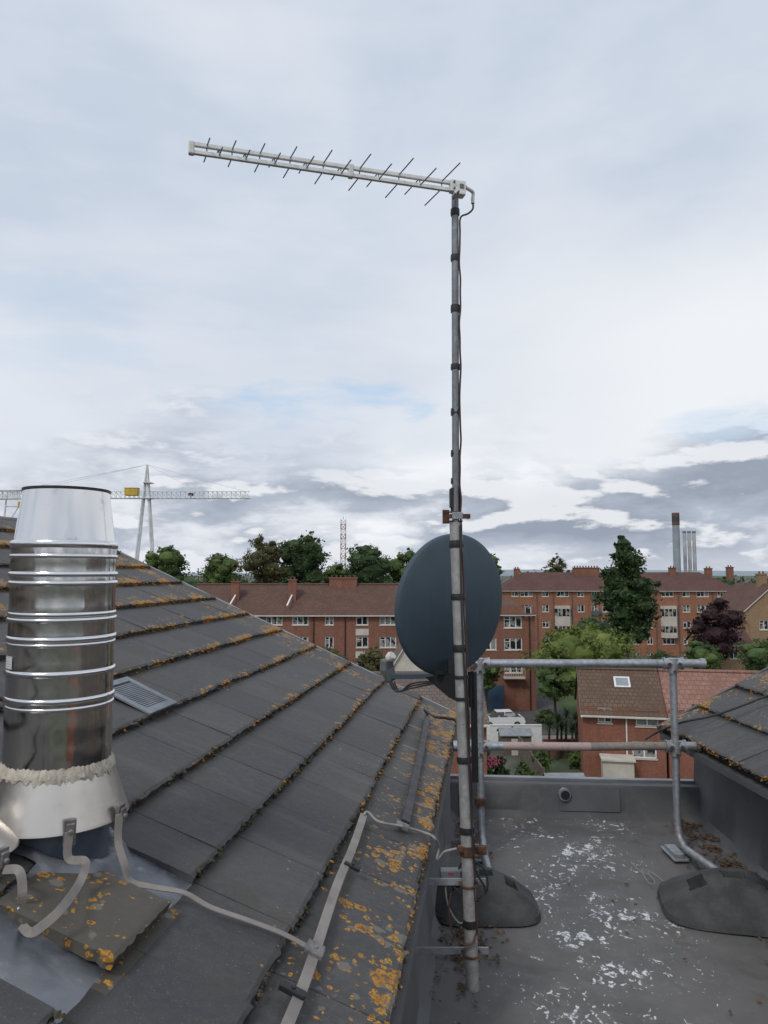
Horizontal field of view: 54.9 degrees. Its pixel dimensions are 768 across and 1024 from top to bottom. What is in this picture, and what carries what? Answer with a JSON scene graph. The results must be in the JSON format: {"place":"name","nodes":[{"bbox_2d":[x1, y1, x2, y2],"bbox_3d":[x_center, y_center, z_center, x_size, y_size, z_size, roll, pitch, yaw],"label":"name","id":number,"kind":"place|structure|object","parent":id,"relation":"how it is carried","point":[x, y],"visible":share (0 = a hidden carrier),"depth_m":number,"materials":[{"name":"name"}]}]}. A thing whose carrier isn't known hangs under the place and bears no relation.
{"place":"outdoors","nodes":[
{"label":"outdoors","id":0,"kind":"place"},
{"bbox_2d":[0,0,767,572],"label":"sky","id":1,"kind":"structure","parent":0,"point":[286,341],"materials":[{"name":"white"}]},
{"bbox_2d":[182,573,767,774],"bbox_3d":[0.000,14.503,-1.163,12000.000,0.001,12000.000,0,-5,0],"label":"ground","id":2,"kind":"structure","parent":0,"point":[561,765],"depth_m":57.95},
{"bbox_2d":[0,490,21,516],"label":"crane gantry","id":3,"kind":"object","parent":2,"relation":"on","point":[6,496],"visible":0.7,"depth_m":190.53,"materials":[{"name":"metal"}]},
{"bbox_2d":[8,464,250,559],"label":"jib crane","id":4,"kind":"object","parent":2,"relation":"on","point":[130,492],"visible":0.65,"depth_m":200.79,"materials":[{"name":"white paint"}]},
{"bbox_2d":[142,545,189,580],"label":"tree","id":5,"kind":"object","parent":2,"relation":"on","point":[169,560],"visible":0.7,"depth_m":118.05,"materials":[{"name":"green plant"}]},
{"bbox_2d":[192,552,246,582],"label":"tree","id":6,"kind":"object","parent":2,"relation":"on","point":[217,569],"visible":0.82,"depth_m":119.51,"materials":[{"name":"green plant"}]},
{"bbox_2d":[231,533,292,582],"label":"tree","id":7,"kind":"object","parent":2,"relation":"on","point":[262,559],"visible":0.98,"depth_m":115.92,"materials":[{"name":"green plant"}]},
{"bbox_2d":[196,575,399,664],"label":"apartment block","id":8,"kind":"structure","parent":2,"relation":"on","point":[350,617],"depth_m":86.06,"materials":[{"name":"tile"}]},
{"bbox_2d":[266,617,282,625],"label":"window","id":9,"kind":"structure","parent":8,"relation":"in","point":[277,621],"depth_m":85.39,"materials":[{"name":"white paint"}]},
{"bbox_2d":[291,617,308,625],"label":"window","id":10,"kind":"structure","parent":8,"relation":"in","point":[296,621],"depth_m":85.37,"materials":[{"name":"white paint"}]},
{"bbox_2d":[324,617,333,625],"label":"window","id":11,"kind":"structure","parent":8,"relation":"in","point":[329,621],"depth_m":85.37,"materials":[{"name":"white paint"}]},
{"bbox_2d":[325,637,333,647],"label":"window","id":12,"kind":"structure","parent":8,"relation":"in","point":[329,641],"depth_m":85.18,"materials":[{"name":"white paint"}]},
{"bbox_2d":[356,637,367,647],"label":"window","id":13,"kind":"structure","parent":8,"relation":"in","point":[361,642],"depth_m":85.18,"materials":[{"name":"white paint"}]},
{"bbox_2d":[356,617,368,625],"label":"window","id":14,"kind":"structure","parent":8,"relation":"in","point":[360,621],"depth_m":85.37,"materials":[{"name":"white paint"}]},
{"bbox_2d":[379,617,394,625],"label":"window","id":15,"kind":"structure","parent":8,"relation":"in","point":[384,621],"depth_m":85.37,"materials":[{"name":"white paint"}]},
{"bbox_2d":[380,637,395,647],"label":"window","id":16,"kind":"structure","parent":8,"relation":"in","point":[385,642],"depth_m":85.18,"materials":[{"name":"white paint"}]},
{"bbox_2d":[278,530,331,582],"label":"tree","id":17,"kind":"object","parent":2,"relation":"on","point":[308,557],"visible":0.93,"depth_m":119.28,"materials":[{"name":"green plant"}]},
{"bbox_2d":[321,562,350,582],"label":"tree","id":18,"kind":"object","parent":2,"relation":"on","point":[337,569],"visible":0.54,"depth_m":128.55,"materials":[{"name":"green plant"}]},
{"bbox_2d":[322,646,356,664],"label":"tree","id":19,"kind":"object","parent":2,"relation":"on","point":[334,651],"visible":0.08,"depth_m":66.91,"materials":[{"name":"green plant"}]},
{"bbox_2d":[340,517,345,568],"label":"radio mast","id":20,"kind":"object","parent":2,"relation":"on","point":[341,558],"visible":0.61,"depth_m":299.00,"materials":[{"name":"metal"}]},
{"bbox_2d":[352,645,385,670],"bbox_3d":[-1.251,15.785,64.799,3.178,8.097,3.080,0,-5,0],"label":"tree","id":21,"kind":"object","parent":2,"relation":"on","point":[370,659],"visible":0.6,"depth_m":64.83,"materials":[{"name":"green plant"}]},
{"bbox_2d":[344,543,395,582],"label":"tree","id":22,"kind":"object","parent":2,"relation":"on","point":[367,564],"visible":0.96,"depth_m":117.61,"materials":[{"name":"green plant"}]},
{"bbox_2d":[0,516,767,1023],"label":"rooftop building","id":23,"kind":"structure","parent":2,"relation":"on","point":[260,766],"depth_m":2.90,"materials":[{"name":"tile"}]},
{"bbox_2d":[0,820,20,876],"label":"roof cowl","id":24,"kind":"object","parent":23,"relation":"on","point":[10,840],"visible":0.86,"depth_m":1.58,"materials":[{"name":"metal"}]},
{"bbox_2d":[0,485,128,860],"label":"flue","id":25,"kind":"object","parent":23,"relation":"on","point":[59,776],"visible":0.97,"depth_m":1.73,"materials":[{"name":"metal"}]},
{"bbox_2d":[113,676,176,714],"bbox_3d":[-0.957,0.712,2.875,0.222,0.106,0.240,-1,-5,8],"label":"roof vent","id":26,"kind":"object","parent":23,"relation":"on","point":[138,696],"visible":0.84,"depth_m":2.88,"materials":[{"name":"metal"}]},
{"bbox_2d":[2,811,456,1023],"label":"lightning conductor","id":27,"kind":"object","parent":23,"relation":"attached to","point":[314,949],"visible":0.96,"depth_m":1.72,"materials":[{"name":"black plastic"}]},
{"bbox_2d":[395,708,456,824],"bbox_3d":[0.239,1.152,3.727,0.313,0.232,1.910,0,-5,5],"label":"cable trunking","id":28,"kind":"object","parent":23,"relation":"on","point":[409,804],"visible":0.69,"depth_m":3.49,"materials":[{"name":"metal"}]},
{"bbox_2d":[415,198,488,992],"bbox_3d":[0.228,0.239,2.736,0.289,2.917,0.110,0,-5,6],"label":"aerial mast","id":29,"kind":"object","parent":23,"relation":"on","point":[471,952],"visible":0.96,"depth_m":2.70,"materials":[{"name":"grey metal"}]},
{"bbox_2d":[188,137,474,205],"bbox_3d":[-0.161,-1.210,2.673,1.046,0.061,0.266,1,-5,-10],"label":"television antenna","id":30,"kind":"object","parent":29,"relation":"attached to","point":[457,188],"visible":1,"depth_m":2.62,"materials":[{"name":"metal"}]},
{"bbox_2d":[380,534,501,782],"bbox_3d":[0.245,0.552,2.958,0.526,0.932,0.516,0,-5,0],"label":"satellite dish","id":31,"kind":"object","parent":29,"relation":"attached to","point":[423,612],"visible":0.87,"depth_m":2.88,"materials":[{"name":"paint"}]},
{"bbox_2d":[440,861,488,923],"bbox_3d":[0.292,1.377,2.695,0.175,0.229,0.043,0,-5,0],"label":"junction box","id":32,"kind":"object","parent":29,"relation":"attached to","point":[450,872],"visible":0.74,"depth_m":2.69,"materials":[{"name":"grey plastic"}]},
{"bbox_2d":[435,867,540,926],"bbox_3d":[0.490,1.853,3.643,0.524,0.172,0.430,0,-5,0],"label":"counterweight","id":33,"kind":"object","parent":23,"relation":"on","point":[506,901],"visible":0.62,"depth_m":3.50,"materials":[{"name":"rubber"}]},
{"bbox_2d":[453,657,717,868],"bbox_3d":[1.144,1.400,4.060,1.483,1.134,0.762,0,-5,0],"label":"guard rail","id":34,"kind":"object","parent":23,"relation":"on","point":[675,746],"visible":0.78,"depth_m":4.29,"materials":[{"name":"metal"}]},
{"bbox_2d":[431,816,767,1023],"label":"fallen leaves","id":35,"kind":"object","parent":23,"relation":"on","point":[483,944],"visible":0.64,"depth_m":4.06,"materials":[{"name":"brown plant"}]},
{"bbox_2d":[633,864,661,884],"bbox_3d":[1.432,1.946,3.975,0.098,0.039,0.309,0,-5,0],"label":"loose wire","id":36,"kind":"object","parent":23,"relation":"on","point":[648,874],"visible":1,"depth_m":3.98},
{"bbox_2d":[645,694,767,739],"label":"roof cable","id":37,"kind":"object","parent":23,"relation":"on","point":[709,716],"visible":0.94,"depth_m":4.32,"materials":[{"name":"rubber"}]},
{"bbox_2d":[657,867,767,936],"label":"counterweight","id":38,"kind":"object","parent":23,"relation":"on","point":[727,900],"visible":1,"depth_m":3.48,"materials":[{"name":"rubber"}]},
{"bbox_2d":[385,547,414,581],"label":"tree","id":39,"kind":"object","parent":2,"relation":"on","point":[400,560],"visible":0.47,"depth_m":122.70,"materials":[{"name":"green plant"}]},
{"bbox_2d":[393,643,422,670],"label":"gable house","id":40,"kind":"structure","parent":2,"relation":"on","point":[402,662],"depth_m":61.19,"materials":[{"name":"white paint"}]},
{"bbox_2d":[371,671,489,774],"bbox_3d":[2.071,13.967,44.977,7.586,8.446,8.800,0,-5,0],"label":"bungalow","id":41,"kind":"object","parent":2,"relation":"on","point":[434,693],"visible":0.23,"depth_m":43.10,"materials":[{"name":"red brick"}]},
{"bbox_2d":[183,567,767,586],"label":"distant wood","id":42,"kind":"object","parent":2,"relation":"on","point":[189,580],"visible":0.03,"depth_m":315.75,"materials":[{"name":"green plant"}]},
{"bbox_2d":[473,668,506,711],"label":"tree","id":43,"kind":"object","parent":2,"relation":"on","point":[491,675],"visible":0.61,"depth_m":74.50,"materials":[{"name":"green plant"}]},
{"bbox_2d":[487,752,494,774],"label":"bush","id":44,"kind":"object","parent":2,"relation":"on","point":[489,771],"visible":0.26,"depth_m":50.45,"materials":[{"name":"green plant"}]},
{"bbox_2d":[487,754,504,768],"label":"flowers","id":45,"kind":"object","parent":2,"relation":"on","point":[490,760],"visible":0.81,"depth_m":44.12,"materials":[{"name":"pink plant"}]},
{"bbox_2d":[490,553,504,574],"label":"tree","id":46,"kind":"object","parent":2,"relation":"on","point":[495,558],"visible":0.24,"depth_m":138.75,"materials":[{"name":"green plant"}]},
{"bbox_2d":[491,755,509,774],"bbox_3d":[7.127,16.487,44.771,1.732,3.389,2.070,0,-5,0],"label":"bush","id":47,"kind":"object","parent":2,"relation":"on","point":[500,769],"visible":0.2,"depth_m":44.72,"materials":[{"name":"green plant"}]},
{"bbox_2d":[467,596,538,710],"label":"apartment block","id":48,"kind":"structure","parent":2,"relation":"on","point":[514,689],"depth_m":78.04,"materials":[{"name":"red brick"}]},
{"bbox_2d":[486,638,496,650],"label":"window","id":49,"kind":"structure","parent":48,"relation":"in","point":[492,646],"depth_m":78.22,"materials":[{"name":"white paint"}]},
{"bbox_2d":[503,616,522,628],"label":"window","id":50,"kind":"structure","parent":48,"relation":"in","point":[510,622],"depth_m":78.43,"materials":[{"name":"white paint"}]},
{"bbox_2d":[504,638,522,650],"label":"window","id":51,"kind":"structure","parent":48,"relation":"in","point":[510,644],"depth_m":78.24,"materials":[{"name":"white paint"}]},
{"bbox_2d":[504,668,522,673],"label":"window","id":52,"kind":"structure","parent":48,"relation":"in","point":[514,670],"depth_m":78.03,"materials":[{"name":"white paint"}]},
{"bbox_2d":[524,606,531,616],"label":"window","id":53,"kind":"structure","parent":48,"relation":"in","point":[527,608],"depth_m":78.53,"materials":[{"name":"white paint"}]},
{"bbox_2d":[496,727,532,754],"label":"garden shed","id":54,"kind":"structure","parent":2,"relation":"on","point":[510,734],"depth_m":58.77,"materials":[{"name":"grey wood"}]},
{"bbox_2d":[511,739,517,754],"bbox_3d":[10.519,18.662,58.673,0.800,1.275,0.035,0,-5,0],"label":"door","id":55,"kind":"structure","parent":54,"relation":"in","point":[514,752],"depth_m":58.63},
{"bbox_2d":[487,724,541,741],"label":"garden wall","id":56,"kind":"structure","parent":2,"relation":"on","point":[492,733],"depth_m":62.71,"materials":[{"name":"white paint"}]},
{"bbox_2d":[510,760,540,775],"bbox_3d":[8.801,17.032,45.653,2.681,3.227,2.349,0,-5,0],"label":"bush","id":57,"kind":"object","parent":2,"relation":"on","point":[527,771],"visible":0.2,"depth_m":45.73,"materials":[{"name":"green plant"}]},
{"bbox_2d":[512,726,544,775],"bbox_3d":[10.638,18.223,55.220,0.149,1.650,13.143,0,-5,1],"label":"garden fence","id":58,"kind":"object","parent":2,"relation":"on","point":[535,765],"visible":0.43,"depth_m":53.25,"materials":[{"name":"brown wood"}]},
{"bbox_2d":[530,751,554,772],"bbox_3d":[10.981,17.667,51.610,1.296,2.130,1.675,1,-5,-18],"label":"bush","id":59,"kind":"object","parent":2,"relation":"on","point":[543,758],"visible":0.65,"depth_m":51.46,"materials":[{"name":"green plant"}]},
{"bbox_2d":[531,709,564,724],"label":"bush","id":60,"kind":"object","parent":2,"relation":"on","point":[541,716],"visible":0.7,"depth_m":70.71,"materials":[{"name":"green plant"}]},
{"bbox_2d":[542,715,558,760],"bbox_3d":[12.749,17.349,56.752,1.613,3.596,1.754,-1,-5,16],"label":"palm plant","id":61,"kind":"object","parent":2,"relation":"on","point":[549,723],"visible":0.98,"depth_m":56.71,"materials":[{"name":"green plant"}]},
{"bbox_2d":[535,668,575,727],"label":"tree","id":62,"kind":"object","parent":2,"relation":"on","point":[553,683],"visible":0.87,"depth_m":67.88,"materials":[{"name":"green plant"}]},
{"bbox_2d":[544,553,567,571],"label":"tree","id":63,"kind":"object","parent":2,"relation":"on","point":[560,565],"visible":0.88,"depth_m":164.08,"materials":[{"name":"green plant"}]},
{"bbox_2d":[553,712,565,759],"bbox_3d":[13.509,17.305,57.277,1.734,3.766,1.870,0,-5,0],"label":"palm plant","id":64,"kind":"object","parent":2,"relation":"on","point":[557,717],"visible":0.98,"depth_m":57.25,"materials":[{"name":"green plant"}]},
{"bbox_2d":[555,720,568,758],"bbox_3d":[13.911,17.663,57.678,1.693,3.119,1.621,0,-5,0],"label":"palm plant","id":65,"kind":"object","parent":2,"relation":"on","point":[562,726],"visible":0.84,"depth_m":57.73,"materials":[{"name":"green plant"}]},
{"bbox_2d":[561,707,573,758],"bbox_3d":[14.305,17.155,57.789,1.755,4.147,1.512,0,-5,0],"label":"palm plant","id":66,"kind":"object","parent":2,"relation":"on","point":[566,712],"visible":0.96,"depth_m":57.72,"materials":[{"name":"green plant"}]},
{"bbox_2d":[564,721,577,754],"bbox_3d":[14.517,17.538,56.765,1.777,3.222,1.769,0,-5,0],"label":"palm plant","id":67,"kind":"object","parent":2,"relation":"on","point":[571,729],"visible":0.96,"depth_m":56.71,"materials":[{"name":"green plant"}]},
{"bbox_2d":[565,751,580,770],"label":"bush","id":68,"kind":"object","parent":2,"relation":"on","point":[574,758],"visible":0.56,"depth_m":54.56,"materials":[{"name":"green plant"}]},
{"bbox_2d":[571,709,577,741],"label":"palm plant","id":69,"kind":"object","parent":2,"relation":"on","point":[575,716],"visible":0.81,"depth_m":56.78,"materials":[{"name":"green plant"}]},
{"bbox_2d":[518,621,647,693],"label":"tree","id":70,"kind":"object","parent":2,"relation":"on","point":[590,641],"visible":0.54,"depth_m":69.40,"materials":[{"name":"green plant"}]},
{"bbox_2d":[577,615,612,633],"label":"tree","id":71,"kind":"object","parent":2,"relation":"on","point":[601,624],"visible":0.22,"depth_m":95.82,"materials":[{"name":"green plant"}]},
{"bbox_2d":[501,565,733,655],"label":"apartment block","id":72,"kind":"structure","parent":2,"relation":"on","point":[559,600],"depth_m":129.36,"materials":[{"name":"red brick"}]},
{"bbox_2d":[520,591,531,596],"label":"window","id":73,"kind":"structure","parent":72,"relation":"in","point":[522,593],"depth_m":129.85,"materials":[{"name":"white paint"}]},
{"bbox_2d":[542,605,548,612],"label":"window","id":74,"kind":"structure","parent":72,"relation":"in","point":[545,608],"depth_m":129.54,"materials":[{"name":"white paint"}]},
{"bbox_2d":[542,621,548,627],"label":"window","id":75,"kind":"structure","parent":72,"relation":"in","point":[545,624],"depth_m":129.35,"materials":[{"name":"white paint"}]},
{"bbox_2d":[557,591,568,596],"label":"window","id":76,"kind":"structure","parent":72,"relation":"in","point":[559,593],"depth_m":129.66,"materials":[{"name":"white paint"}]},
{"bbox_2d":[555,606,571,631],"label":"bay window","id":77,"kind":"structure","parent":72,"relation":"in","point":[563,618],"depth_m":128.53,"materials":[{"name":"beige glass"}]},
{"bbox_2d":[577,605,584,612],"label":"window","id":78,"kind":"structure","parent":72,"relation":"in","point":[580,607],"depth_m":129.38,"materials":[{"name":"white paint"}]},
{"bbox_2d":[661,592,672,596],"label":"window","id":79,"kind":"structure","parent":72,"relation":"in","point":[665,594],"depth_m":129.13,"materials":[{"name":"white paint"}]},
{"bbox_2d":[660,606,677,637],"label":"bay window","id":80,"kind":"structure","parent":72,"relation":"in","point":[669,620],"depth_m":127.90,"materials":[{"name":"beige glass"}]},
{"bbox_2d":[663,638,675,644],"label":"window","id":81,"kind":"structure","parent":72,"relation":"in","point":[666,641],"depth_m":128.47,"materials":[{"name":"white paint"}]},
{"bbox_2d":[683,605,690,612],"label":"window","id":82,"kind":"structure","parent":72,"relation":"in","point":[686,608],"depth_m":128.81,"materials":[{"name":"white paint"}]},
{"bbox_2d":[683,621,690,628],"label":"window","id":83,"kind":"structure","parent":72,"relation":"in","point":[685,623],"depth_m":128.61,"materials":[{"name":"white paint"}]},
{"bbox_2d":[697,592,708,596],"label":"window","id":84,"kind":"structure","parent":72,"relation":"in","point":[699,594],"depth_m":128.94,"materials":[{"name":"white paint"}]},
{"bbox_2d":[697,605,708,612],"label":"window","id":85,"kind":"structure","parent":72,"relation":"in","point":[698,606],"depth_m":128.78,"materials":[{"name":"white paint"}]},
{"bbox_2d":[591,535,662,658],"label":"tree","id":86,"kind":"object","parent":2,"relation":"on","point":[628,597],"visible":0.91,"depth_m":105.76,"materials":[{"name":"green plant"}]},
{"bbox_2d":[643,648,676,658],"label":"bush","id":87,"kind":"object","parent":2,"relation":"on","point":[659,654],"visible":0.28,"depth_m":94.51,"materials":[{"name":"green plant"}]},
{"bbox_2d":[672,512,680,571],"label":"chimney stack","id":88,"kind":"object","parent":2,"relation":"on","point":[676,539],"visible":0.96,"depth_m":328.88,"materials":[{"name":"concrete"}]},
{"bbox_2d":[682,531,686,571],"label":"chimney stack","id":89,"kind":"object","parent":2,"relation":"on","point":[684,552],"visible":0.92,"depth_m":344.10,"materials":[{"name":"metal"}]},
{"bbox_2d":[687,531,691,571],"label":"chimney stack","id":90,"kind":"object","parent":2,"relation":"on","point":[689,552],"visible":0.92,"depth_m":344.03,"materials":[{"name":"metal"}]},
{"bbox_2d":[692,531,696,571],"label":"chimney stack","id":91,"kind":"object","parent":2,"relation":"on","point":[694,551],"visible":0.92,"depth_m":344.02,"materials":[{"name":"metal"}]},
{"bbox_2d":[685,597,748,669],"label":"tree","id":92,"kind":"object","parent":2,"relation":"on","point":[722,634],"visible":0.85,"depth_m":88.35,"materials":[{"name":"purple plant"}]},
{"bbox_2d":[733,636,767,670],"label":"tree","id":93,"kind":"object","parent":2,"relation":"on","point":[754,655],"visible":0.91,"depth_m":70.08,"materials":[{"name":"green plant"}]},
{"bbox_2d":[185,570,767,575],"bbox_3d":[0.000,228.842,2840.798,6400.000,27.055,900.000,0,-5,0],"label":"hills","id":94,"kind":"structure","parent":0,"point":[714,573],"depth_m":2579.53,"materials":[{"name":"plant"}]},
{"bbox_2d":[511,680,572,715],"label":"road","id":95,"kind":"structure","parent":0,"point":[542,703],"depth_m":79.18,"materials":[{"name":"asphalt"}]},
{"bbox_2d":[522,716,574,733],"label":"road","id":96,"kind":"structure","parent":0,"point":[528,720],"depth_m":70.88,"materials":[{"name":"asphalt"}]},
{"bbox_2d":[488,709,525,723],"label":"parked car","id":97,"kind":"object","parent":96,"relation":"on","point":[502,716],"visible":0.59,"depth_m":68.88,"materials":[{"name":"white paint"}]},
{"bbox_2d":[538,689,576,713],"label":"lawn","id":98,"kind":"structure","parent":0,"point":[567,702],"depth_m":82.18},
{"bbox_2d":[679,640,724,669],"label":"tree","id":99,"kind":"object","parent":98,"relation":"on","point":[706,651],"visible":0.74,"depth_m":81.88,"materials":[{"name":"green plant"}]},
{"bbox_2d":[542,735,574,741],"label":"pavement","id":100,"kind":"structure","parent":0,"point":[551,736],"depth_m":65.05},
{"bbox_2d":[543,738,574,754],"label":"garden wall","id":101,"kind":"structure","parent":0,"point":[553,740],"depth_m":58.68,"materials":[{"name":"red brick"}]},
{"bbox_2d":[540,773,584,776],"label":"garden shed","id":102,"kind":"structure","parent":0,"point":[566,774],"depth_m":46.96,"materials":[{"name":"grey wood"}]},
{"bbox_2d":[574,668,667,778],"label":"terraced house","id":103,"kind":"structure","parent":0,"point":[620,704],"depth_m":51.23,"materials":[{"name":"red brick"}]},
{"bbox_2d":[597,708,612,724],"bbox_3d":[15.311,14.154,51.291,1.070,1.090,0.200,-1,-5,11],"label":"window","id":104,"kind":"structure","parent":103,"relation":"in","point":[604,720],"depth_m":51.31,"materials":[{"name":"white paint"}]},
{"bbox_2d":[632,741,657,760],"bbox_3d":[17.831,16.331,50.631,1.720,1.240,0.200,-1,-5,11],"label":"window","id":105,"kind":"structure","parent":103,"relation":"in","point":[639,754],"depth_m":50.65,"materials":[{"name":"white paint"}]},
{"bbox_2d":[635,710,658,727],"bbox_3d":[18.063,14.217,50.755,1.620,1.140,0.200,-1,-5,11],"label":"window","id":106,"kind":"structure","parent":103,"relation":"in","point":[640,723],"depth_m":50.78,"materials":[{"name":"white paint"}]},
{"bbox_2d":[657,668,757,778],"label":"terraced house","id":107,"kind":"structure","parent":0,"point":[695,686],"depth_m":52.06,"materials":[{"name":"tile"}]},
{"bbox_2d":[686,621,753,669],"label":"house","id":108,"kind":"structure","parent":0,"point":[728,664],"depth_m":90.92,"materials":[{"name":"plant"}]},
{"bbox_2d":[719,571,767,642],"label":"tan house","id":109,"kind":"structure","parent":0,"point":[750,600],"depth_m":95.90,"materials":[{"name":"brick"}]},
{"bbox_2d":[759,620,767,630],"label":"window","id":110,"kind":"structure","parent":109,"relation":"in","point":[763,623],"depth_m":95.26,"materials":[{"name":"white paint"}]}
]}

